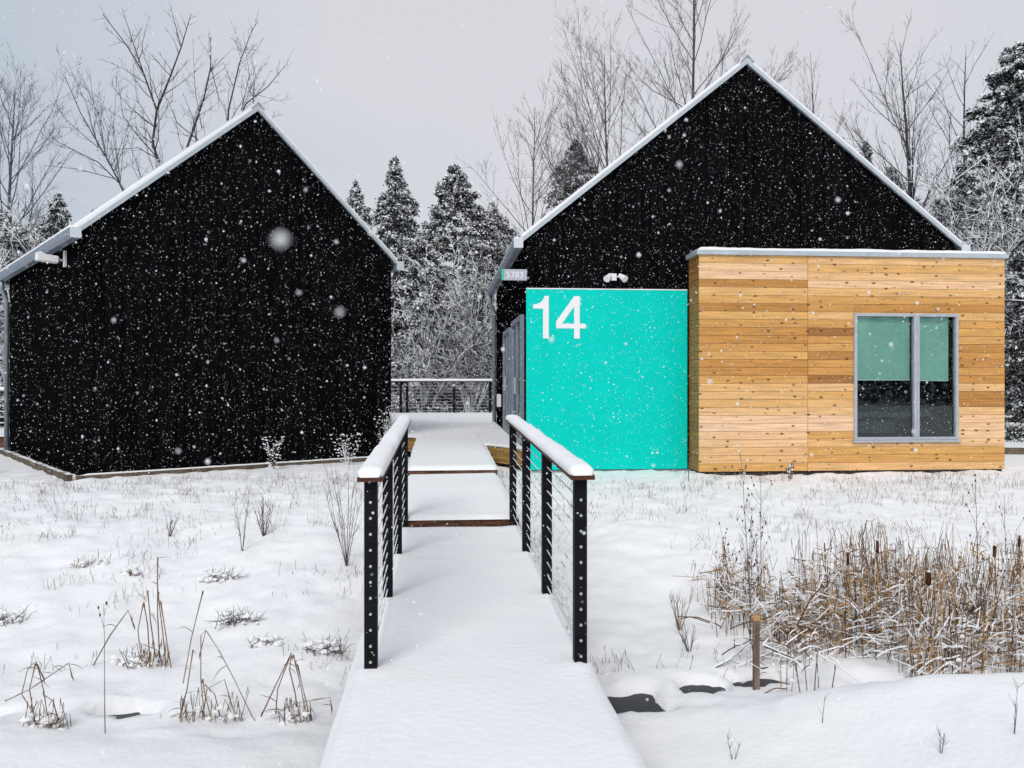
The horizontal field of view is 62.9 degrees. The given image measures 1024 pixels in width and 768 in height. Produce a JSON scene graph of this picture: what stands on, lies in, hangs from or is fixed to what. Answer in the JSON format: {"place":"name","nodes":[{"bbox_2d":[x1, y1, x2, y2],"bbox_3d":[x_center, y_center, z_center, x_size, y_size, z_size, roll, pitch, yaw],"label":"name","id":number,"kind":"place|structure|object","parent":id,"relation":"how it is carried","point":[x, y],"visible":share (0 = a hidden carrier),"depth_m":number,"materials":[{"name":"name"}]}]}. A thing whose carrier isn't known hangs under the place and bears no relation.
{"place":"outdoors","nodes":[
{"label":"outdoors","id":0,"kind":"place"},
{"bbox_2d":[109,679,780,718],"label":"creek water","id":1,"kind":"structure","parent":0,"point":[639,702],"depth_m":5.76,"materials":[{"name":"grey liquid"}]},
{"bbox_2d":[0,418,1023,767],"bbox_3d":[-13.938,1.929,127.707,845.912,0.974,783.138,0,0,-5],"label":"ground","id":2,"kind":"structure","parent":0,"point":[892,720],"depth_m":7.23,"materials":[{"name":"white snow"}]},
{"bbox_2d":[0,387,3,447],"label":"railing","id":3,"kind":"object","parent":2,"relation":"on","point":[1,438],"visible":0.06,"depth_m":18.97,"materials":[{"name":"black paint"}]},
{"bbox_2d":[0,603,37,625],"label":"snowy clump","id":4,"kind":"object","parent":2,"relation":"on","point":[10,616],"visible":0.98,"depth_m":7.07,"materials":[{"name":"white snow"}]},
{"bbox_2d":[0,209,45,425],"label":"evergreen tree","id":5,"kind":"object","parent":2,"relation":"on","point":[7,234],"visible":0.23,"depth_m":29.85,"materials":[{"name":"grey plant"}]},
{"bbox_2d":[0,39,80,315],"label":"bare tree","id":6,"kind":"object","parent":2,"relation":"on","point":[10,163],"visible":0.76,"depth_m":34.31,"materials":[{"name":"grey plant"}]},
{"bbox_2d":[5,661,80,729],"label":"dry grass tuft","id":7,"kind":"object","parent":2,"relation":"on","point":[45,720],"visible":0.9,"depth_m":5.05,"materials":[{"name":"brown plant"}]},
{"bbox_2d":[25,708,68,726],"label":"snowy clump","id":8,"kind":"object","parent":2,"relation":"on","point":[59,714],"visible":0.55,"depth_m":5.07,"materials":[{"name":"white snow"}]},
{"bbox_2d":[0,184,96,384],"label":"snowy shrub","id":9,"kind":"object","parent":2,"relation":"on","point":[12,258],"visible":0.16,"depth_m":26.75,"materials":[{"name":"grey plant"}]},
{"bbox_2d":[28,192,71,249],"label":"evergreen tree","id":10,"kind":"object","parent":2,"relation":"on","point":[53,218],"visible":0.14,"depth_m":33.81,"materials":[{"name":"grey plant"}]},
{"bbox_2d":[67,556,108,568],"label":"snowy clump","id":11,"kind":"object","parent":2,"relation":"on","point":[83,562],"visible":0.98,"depth_m":8.34,"materials":[{"name":"white plant"}]},
{"bbox_2d":[97,601,106,732],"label":"tall weed","id":12,"kind":"object","parent":2,"relation":"on","point":[104,667],"visible":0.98,"depth_m":5.04,"materials":[{"name":"brown plant"}]},
{"bbox_2d":[109,644,145,666],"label":"snowy clump","id":13,"kind":"object","parent":2,"relation":"on","point":[117,659],"visible":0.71,"depth_m":6.20,"materials":[{"name":"white snow"}]},
{"bbox_2d":[121,565,140,575],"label":"snowy clump","id":14,"kind":"object","parent":2,"relation":"on","point":[131,572],"visible":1,"depth_m":8.13,"materials":[{"name":"white snow"}]},
{"bbox_2d":[93,557,171,669],"bbox_3d":[-2.789,1.737,6.157,0.612,0.936,0.158,0,0,0],"label":"dry grass tuft","id":15,"kind":"object","parent":2,"relation":"on","point":[153,662],"visible":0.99,"depth_m":6.14,"materials":[{"name":"brown plant"}]},
{"bbox_2d":[41,6,293,191],"bbox_3d":[-11.081,-6.323,27.329,7.729,12.659,2.632,0,0,-9],"label":"bare tree","id":16,"kind":"object","parent":2,"relation":"on","point":[157,163],"visible":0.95,"depth_m":27.00,"materials":[{"name":"grey plant"}]},
{"bbox_2d":[163,506,180,535],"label":"tall weed","id":17,"kind":"object","parent":2,"relation":"on","point":[170,530],"visible":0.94,"depth_m":9.41,"materials":[{"name":"grey plant"}]},
{"bbox_2d":[0,101,403,480],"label":"gabled building","id":18,"kind":"structure","parent":2,"relation":"on","point":[59,391],"depth_m":14.82,"materials":[{"name":"black"}]},
{"bbox_2d":[35,251,66,266],"bbox_3d":[-7.743,-2.135,14.072,0.478,0.270,0.320,0,0,-39],"label":"floodlight","id":19,"kind":"object","parent":18,"relation":"attached to","point":[40,256],"visible":1,"depth_m":13.94,"materials":[{"name":"white paint"}]},
{"bbox_2d":[160,590,254,723],"bbox_3d":[-1.918,1.721,5.256,0.615,0.866,0.200,0,0,-5],"label":"dry grass tuft","id":20,"kind":"object","parent":2,"relation":"on","point":[222,707],"visible":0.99,"depth_m":5.25,"materials":[{"name":"brown plant"}]},
{"bbox_2d":[196,567,243,583],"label":"snowy clump","id":21,"kind":"object","parent":2,"relation":"on","point":[208,576],"visible":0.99,"depth_m":8.04,"materials":[{"name":"white snow"}]},
{"bbox_2d":[209,604,263,628],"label":"snowy clump","id":22,"kind":"object","parent":2,"relation":"on","point":[226,613],"visible":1,"depth_m":6.92,"materials":[{"name":"white snow"}]},
{"bbox_2d":[234,482,250,550],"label":"tall weed","id":23,"kind":"object","parent":2,"relation":"on","point":[238,526],"visible":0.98,"depth_m":8.75,"materials":[{"name":"grey plant"}]},
{"bbox_2d":[251,495,274,535],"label":"tall weed","id":24,"kind":"object","parent":2,"relation":"on","point":[262,526],"visible":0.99,"depth_m":9.29,"materials":[{"name":"grey plant"}]},
{"bbox_2d":[246,633,282,647],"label":"snowy clump","id":25,"kind":"object","parent":2,"relation":"on","point":[260,644],"visible":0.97,"depth_m":6.53,"materials":[{"name":"white snow"}]},
{"bbox_2d":[262,436,284,468],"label":"shrub","id":26,"kind":"object","parent":2,"relation":"on","point":[274,455],"visible":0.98,"depth_m":14.60,"materials":[{"name":"white plant"}]},
{"bbox_2d":[260,653,332,724],"bbox_3d":[-1.341,1.905,5.219,0.417,0.464,0.222,0,0,17],"label":"dry grass tuft","id":27,"kind":"object","parent":2,"relation":"on","point":[293,714],"visible":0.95,"depth_m":5.20,"materials":[{"name":"plant"}]},
{"bbox_2d":[303,633,354,656],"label":"snowy clump","id":28,"kind":"object","parent":2,"relation":"on","point":[322,647],"visible":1,"depth_m":6.34,"materials":[{"name":"white snow"}]},
{"bbox_2d":[322,453,361,565],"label":"tall weed","id":29,"kind":"object","parent":2,"relation":"on","point":[346,559],"visible":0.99,"depth_m":8.31,"materials":[{"name":"grey plant"}]},
{"bbox_2d":[329,433,360,465],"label":"shrub","id":30,"kind":"object","parent":2,"relation":"on","point":[344,453],"visible":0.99,"depth_m":15.10,"materials":[{"name":"white plant"}]},
{"bbox_2d":[345,179,378,230],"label":"evergreen tree","id":31,"kind":"object","parent":2,"relation":"on","point":[358,199],"visible":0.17,"depth_m":37.86,"materials":[{"name":"grey plant"}]},
{"bbox_2d":[374,406,398,442],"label":"shrub","id":32,"kind":"object","parent":2,"relation":"on","point":[387,425],"visible":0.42,"depth_m":15.52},
{"bbox_2d":[368,156,450,412],"bbox_3d":[-4.317,-3.296,30.987,4.725,10.313,4.913,0,0,-5],"label":"evergreen tree","id":33,"kind":"object","parent":2,"relation":"on","point":[404,215],"visible":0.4,"depth_m":30.81,"materials":[{"name":"grey plant"}]},
{"bbox_2d":[391,235,491,412],"bbox_3d":[-3.336,-1.595,29.933,6.034,7.563,5.875,0,0,14],"label":"evergreen tree","id":34,"kind":"object","parent":2,"relation":"on","point":[415,248],"visible":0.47,"depth_m":29.42,"materials":[{"name":"green plant"}]},
{"bbox_2d":[391,239,491,412],"bbox_3d":[-2.442,-1.582,28.433,4.551,6.264,4.288,0,0,19],"label":"snowy shrub","id":35,"kind":"object","parent":2,"relation":"on","point":[427,392],"visible":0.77,"depth_m":28.20,"materials":[{"name":"white snow"}]},
{"bbox_2d":[392,164,512,412],"bbox_3d":[-2.295,-3.302,32.592,7.657,10.848,8.464,0,0,-42],"label":"evergreen tree","id":36,"kind":"object","parent":2,"relation":"on","point":[463,204],"visible":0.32,"depth_m":32.55,"materials":[{"name":"green plant"}]},
{"bbox_2d":[408,434,498,475],"bbox_3d":[-1.072,1.237,14.552,1.316,0.418,5.520,0,0,-5],"label":"wooden step","id":37,"kind":"object","parent":2,"relation":"on","point":[455,452],"visible":0.95,"depth_m":13.14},
{"bbox_2d":[414,224,496,411],"bbox_3d":[-0.773,-1.851,28.655,5.235,6.807,4.604,0,0,-5],"label":"snowy shrub","id":38,"kind":"object","parent":2,"relation":"on","point":[464,390],"visible":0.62,"depth_m":28.43,"materials":[{"name":"white plant"}]},
{"bbox_2d":[391,412,521,466],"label":"wooden deck","id":39,"kind":"structure","parent":2,"relation":"on","point":[491,440],"depth_m":19.16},
{"bbox_2d":[391,379,491,412],"bbox_3d":[-3.996,0.437,26.656,9.400,1.226,0.150,0,0,-5],"label":"railing","id":40,"kind":"object","parent":39,"relation":"on","point":[400,398],"visible":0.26,"depth_m":26.76,"materials":[{"name":"black paint"}]},
{"bbox_2d":[408,473,520,526],"bbox_3d":[-0.698,1.436,10.203,1.317,0.358,3.350,0,0,-5],"label":"wooden step","id":41,"kind":"object","parent":2,"relation":"on","point":[471,495],"visible":0.85,"depth_m":9.43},
{"bbox_2d":[436,201,520,411],"bbox_3d":[-0.807,-2.568,35.052,6.559,10.287,7.358,0,0,-5],"label":"evergreen tree","id":42,"kind":"object","parent":2,"relation":"on","point":[510,231],"visible":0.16,"depth_m":34.58,"materials":[{"name":"grey plant"}]},
{"bbox_2d":[320,525,645,767],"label":"footbridge","id":43,"kind":"object","parent":2,"relation":"on","point":[523,698],"visible":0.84,"depth_m":4.27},
{"bbox_2d":[357,414,410,668],"bbox_3d":[-0.918,0.957,6.476,0.132,1.287,4.418,0,0,-5],"label":"railing","id":44,"kind":"object","parent":43,"relation":"on","point":[380,469],"visible":0.95,"depth_m":5.12,"materials":[{"name":"black paint"}]},
{"bbox_2d":[505,414,594,663],"bbox_3d":[0.183,0.958,6.571,0.132,1.284,4.418,0,0,-5],"label":"railing","id":45,"kind":"object","parent":43,"relation":"on","point":[566,462],"visible":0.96,"depth_m":5.52,"materials":[{"name":"black paint"}]},
{"bbox_2d":[0,466,1022,685],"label":"field stubble","id":46,"kind":"object","parent":2,"relation":"on","point":[686,509],"visible":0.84,"depth_m":10.71,"materials":[{"name":"beige plant"}]},
{"bbox_2d":[456,69,606,245],"bbox_3d":[0.881,-5.502,34.094,7.038,14.213,5.521,0,0,-30],"label":"bare tree","id":47,"kind":"object","parent":2,"relation":"on","point":[533,188],"visible":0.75,"depth_m":33.65,"materials":[{"name":"grey plant"}]},
{"bbox_2d":[540,139,599,217],"bbox_3d":[2.727,-4.382,37.801,7.079,13.615,7.302,0,0,-35],"label":"evergreen tree","id":48,"kind":"object","parent":2,"relation":"on","point":[575,184],"visible":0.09,"depth_m":37.75,"materials":[{"name":"grey plant"}]},
{"bbox_2d":[499,0,680,204],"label":"bare tree","id":49,"kind":"object","parent":2,"relation":"on","point":[606,146],"visible":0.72,"depth_m":36.09,"materials":[{"name":"grey plant"}]},
{"bbox_2d":[669,583,694,629],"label":"tall weed","id":50,"kind":"object","parent":2,"relation":"on","point":[678,623],"visible":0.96,"depth_m":7.00,"materials":[{"name":"grey plant"}]},
{"bbox_2d":[674,622,695,651],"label":"tall weed","id":51,"kind":"object","parent":2,"relation":"on","point":[683,640],"visible":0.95,"depth_m":6.54,"materials":[{"name":"plant"}]},
{"bbox_2d":[603,0,805,148],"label":"bare tree","id":52,"kind":"object","parent":2,"relation":"on","point":[694,3],"visible":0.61,"depth_m":33.21,"materials":[{"name":"grey plant"}]},
{"bbox_2d":[716,517,737,600],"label":"tall weed","id":53,"kind":"object","parent":2,"relation":"on","point":[724,551],"visible":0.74,"depth_m":7.56,"materials":[{"name":"brown plant"}]},
{"bbox_2d":[727,729,740,758],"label":"tall weed","id":54,"kind":"object","parent":2,"relation":"on","point":[735,750],"visible":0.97,"depth_m":4.61,"materials":[{"name":"grey plant"}]},
{"bbox_2d":[709,629,762,667],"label":"fallen branch","id":55,"kind":"object","parent":2,"relation":"on","point":[735,653],"visible":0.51,"depth_m":6.25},
{"bbox_2d":[487,53,1008,475],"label":"gabled house","id":56,"kind":"structure","parent":2,"relation":"on","point":[806,275],"depth_m":14.28,"materials":[{"name":"black"}]},
{"bbox_2d":[503,327,510,434],"bbox_3d":[-0.125,-0.060,17.960,0.105,2.200,1.650,0,0,-5],"label":"glazed door","id":57,"kind":"structure","parent":56,"relation":"in","point":[507,333],"depth_m":17.91,"materials":[{"name":"grey metal"}]},
{"bbox_2d":[501,269,528,280],"bbox_3d":[0.058,-1.843,14.129,0.475,0.185,0.072,0,0,-11],"label":"house number sign","id":58,"kind":"object","parent":56,"relation":"attached to","point":[513,274],"visible":1,"depth_m":14.11,"materials":[{"name":"grey"}]},
{"bbox_2d":[511,314,523,445],"bbox_3d":[0.078,-0.070,15.594,0.105,2.300,1.900,0,0,-5],"label":"glazed door","id":59,"kind":"structure","parent":56,"relation":"in","point":[517,325],"depth_m":15.43,"materials":[{"name":"grey metal"}]},
{"bbox_2d":[526,288,686,469],"bbox_3d":[1.626,-0.085,14.280,2.780,3.080,0.052,0,0,-5],"label":"number panel","id":60,"kind":"object","parent":56,"relation":"attached to","point":[547,361],"visible":0.91,"depth_m":14.26,"materials":[{"name":"teal paint"}]},
{"bbox_2d":[604,273,627,281],"bbox_3d":[1.750,-1.805,14.210,0.420,0.169,0.244,0,0,-5],"label":"floodlight","id":61,"kind":"object","parent":56,"relation":"attached to","point":[611,276],"visible":0.98,"depth_m":14.15,"materials":[{"name":"white paint"}]},
{"bbox_2d":[852,313,961,442],"bbox_3d":[6.627,-0.148,14.395,2.310,2.285,0.610,0,0,-5],"label":"window","id":62,"kind":"structure","parent":56,"relation":"in","point":[938,375],"depth_m":14.29,"materials":[{"name":"metal"}]},
{"bbox_2d":[731,444,765,643],"bbox_3d":[1.881,1.282,6.618,0.260,1.616,0.216,0,0,-5],"label":"tall weed","id":63,"kind":"object","parent":2,"relation":"on","point":[749,557],"visible":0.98,"depth_m":6.61,"materials":[{"name":"plant"}]},
{"bbox_2d":[721,645,787,666],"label":"fallen branch","id":64,"kind":"object","parent":2,"relation":"on","point":[751,659],"visible":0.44,"depth_m":6.28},
{"bbox_2d":[753,615,759,689],"bbox_3d":[1.661,1.924,5.694,0.042,0.704,0.024,0,0,-5],"label":"wooden stake","id":65,"kind":"object","parent":2,"relation":"on","point":[756,650],"visible":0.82,"depth_m":5.68,"materials":[{"name":"brown wood"}]},
{"bbox_2d":[746,476,772,638],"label":"tall weed","id":66,"kind":"object","parent":2,"relation":"on","point":[768,490],"visible":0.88,"depth_m":6.71,"materials":[{"name":"brown plant"}]},
{"bbox_2d":[762,629,804,661],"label":"fallen branch","id":67,"kind":"object","parent":2,"relation":"on","point":[775,649],"visible":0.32,"depth_m":6.17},
{"bbox_2d":[785,462,794,478],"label":"tall weed","id":68,"kind":"object","parent":2,"relation":"on","point":[788,470],"visible":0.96,"depth_m":13.38,"materials":[{"name":"grey plant"}]},
{"bbox_2d":[789,53,859,151],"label":"bare tree","id":69,"kind":"object","parent":2,"relation":"on","point":[812,109],"visible":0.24,"depth_m":41.59,"materials":[{"name":"grey plant"}]},
{"bbox_2d":[670,517,1023,692],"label":"reed bed","id":70,"kind":"object","parent":2,"relation":"on","point":[894,594],"visible":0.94,"depth_m":6.45,"materials":[{"name":"brown plant"}]},
{"bbox_2d":[875,593,994,642],"bbox_3d":[3.212,1.775,6.316,1.121,0.480,0.218,0,0,-24],"label":"fallen branch","id":71,"kind":"object","parent":70,"relation":"on","point":[877,627],"visible":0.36,"depth_m":6.18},
{"bbox_2d":[929,583,986,633],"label":"fallen branch","id":72,"kind":"object","parent":70,"relation":"on","point":[985,595],"visible":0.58,"depth_m":6.25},
{"bbox_2d":[846,548,849,637],"bbox_3d":[2.635,1.650,6.563,0.024,0.775,0.021,0,0,18],"label":"cattail","id":73,"kind":"object","parent":2,"relation":"on","point":[847,558],"visible":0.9,"depth_m":6.56},
{"bbox_2d":[858,141,872,162],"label":"evergreen tree","id":74,"kind":"object","parent":2,"relation":"on","point":[867,153],"visible":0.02,"depth_m":36.88,"materials":[{"name":"grey plant"}]},
{"bbox_2d":[876,535,878,610],"bbox_3d":[2.953,1.613,6.762,0.024,0.812,0.021,0,0,18],"label":"cattail","id":75,"kind":"object","parent":2,"relation":"on","point":[877,546],"visible":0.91,"depth_m":6.76},
{"bbox_2d":[851,629,945,657],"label":"fallen branch","id":76,"kind":"object","parent":2,"relation":"on","point":[869,650],"visible":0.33,"depth_m":6.27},
{"bbox_2d":[884,165,922,205],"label":"evergreen tree","id":77,"kind":"object","parent":2,"relation":"on","point":[896,180],"visible":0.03,"depth_m":32.90,"materials":[{"name":"grey plant"}]},
{"bbox_2d":[830,0,992,222],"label":"bare tree","id":78,"kind":"object","parent":2,"relation":"on","point":[911,185],"visible":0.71,"depth_m":31.12,"materials":[{"name":"grey plant"}]},
{"bbox_2d":[926,564,930,642],"bbox_3d":[3.174,1.716,6.378,0.039,0.680,0.040,0,0,18],"label":"cattail","id":79,"kind":"object","parent":2,"relation":"on","point":[928,578],"visible":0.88,"depth_m":6.37},
{"bbox_2d":[936,725,949,753],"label":"tall weed","id":80,"kind":"object","parent":2,"relation":"on","point":[943,740],"visible":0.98,"depth_m":4.28,"materials":[{"name":"grey plant"}]},
{"bbox_2d":[889,158,1008,357],"bbox_3d":[15.794,-3.405,30.599,5.453,9.941,7.396,0,0,17],"label":"snowy shrub","id":81,"kind":"object","parent":2,"relation":"on","point":[958,198],"visible":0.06,"depth_m":28.80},
{"bbox_2d":[929,160,988,244],"bbox_3d":[16.252,-2.938,30.110,5.204,10.183,4.661,0,0,-5],"label":"tree","id":82,"kind":"object","parent":2,"relation":"on","point":[960,168],"visible":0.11,"depth_m":29.84,"materials":[{"name":"grey plant"}]},
{"bbox_2d":[904,125,1023,379],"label":"snowy shrub","id":83,"kind":"object","parent":2,"relation":"on","point":[1008,246],"visible":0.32,"depth_m":23.77,"materials":[{"name":"white plant"}]},
{"bbox_2d":[906,35,1022,213],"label":"bare tree","id":84,"kind":"object","parent":2,"relation":"on","point":[964,157],"visible":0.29,"depth_m":32.02,"materials":[{"name":"grey plant"}]},
{"bbox_2d":[959,474,992,600],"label":"tall weed","id":85,"kind":"object","parent":2,"relation":"on","point":[974,522],"visible":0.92,"depth_m":6.85,"materials":[{"name":"plant"}]},
{"bbox_2d":[930,104,1023,311],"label":"snowy sapling","id":86,"kind":"object","parent":2,"relation":"on","point":[1009,182],"visible":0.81,"depth_m":18.99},
{"bbox_2d":[946,41,1023,421],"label":"evergreen tree","id":87,"kind":"object","parent":2,"relation":"on","point":[997,81],"visible":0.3,"depth_m":27.04,"materials":[{"name":"green plant"}]},
{"bbox_2d":[993,539,995,604],"bbox_3d":[4.080,1.668,7.076,0.026,0.721,0.027,0,0,18],"label":"cattail","id":88,"kind":"object","parent":2,"relation":"on","point":[994,548],"visible":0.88,"depth_m":7.07},
{"bbox_2d":[999,505,1023,590],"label":"tall weed","id":89,"kind":"object","parent":2,"relation":"on","point":[1005,578],"visible":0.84,"depth_m":6.96,"materials":[{"name":"brown plant"}]},
{"bbox_2d":[1002,228,1023,441],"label":"evergreen tree","id":90,"kind":"object","parent":2,"relation":"on","point":[1015,417],"visible":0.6,"depth_m":22.95,"materials":[{"name":"grey plant"}]},
{"bbox_2d":[1003,447,1023,454],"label":"timber edging","id":91,"kind":"object","parent":2,"relation":"on","point":[1014,450],"depth_m":17.76,"materials":[{"name":"wood"}]},
{"bbox_2d":[1004,422,1023,438],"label":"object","id":92,"kind":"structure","parent":2,"relation":"on","point":[1014,425],"depth_m":22.59,"materials":[{"name":"white plant"}]},
{"bbox_2d":[1011,678,1021,733],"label":"tall weed","id":93,"kind":"object","parent":2,"relation":"on","point":[1015,709],"visible":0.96,"depth_m":4.31,"materials":[{"name":"plant"}]},
{"bbox_2d":[1018,534,1020,589],"bbox_3d":[4.367,1.635,7.204,0.024,0.775,0.021,0,0,18],"label":"cattail","id":94,"kind":"object","parent":2,"relation":"on","point":[1019,540],"visible":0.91,"depth_m":7.20},
{"bbox_2d":[0,0,1023,767],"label":"falling snow","id":95,"kind":"structure","parent":0,"point":[280,238],"depth_m":6.36,"materials":[{"name":"white snow"}]},
{"bbox_2d":[0,0,1023,288],"label":"sky","id":96,"kind":"structure","parent":0,"point":[441,121],"materials":[{"name":"white"}]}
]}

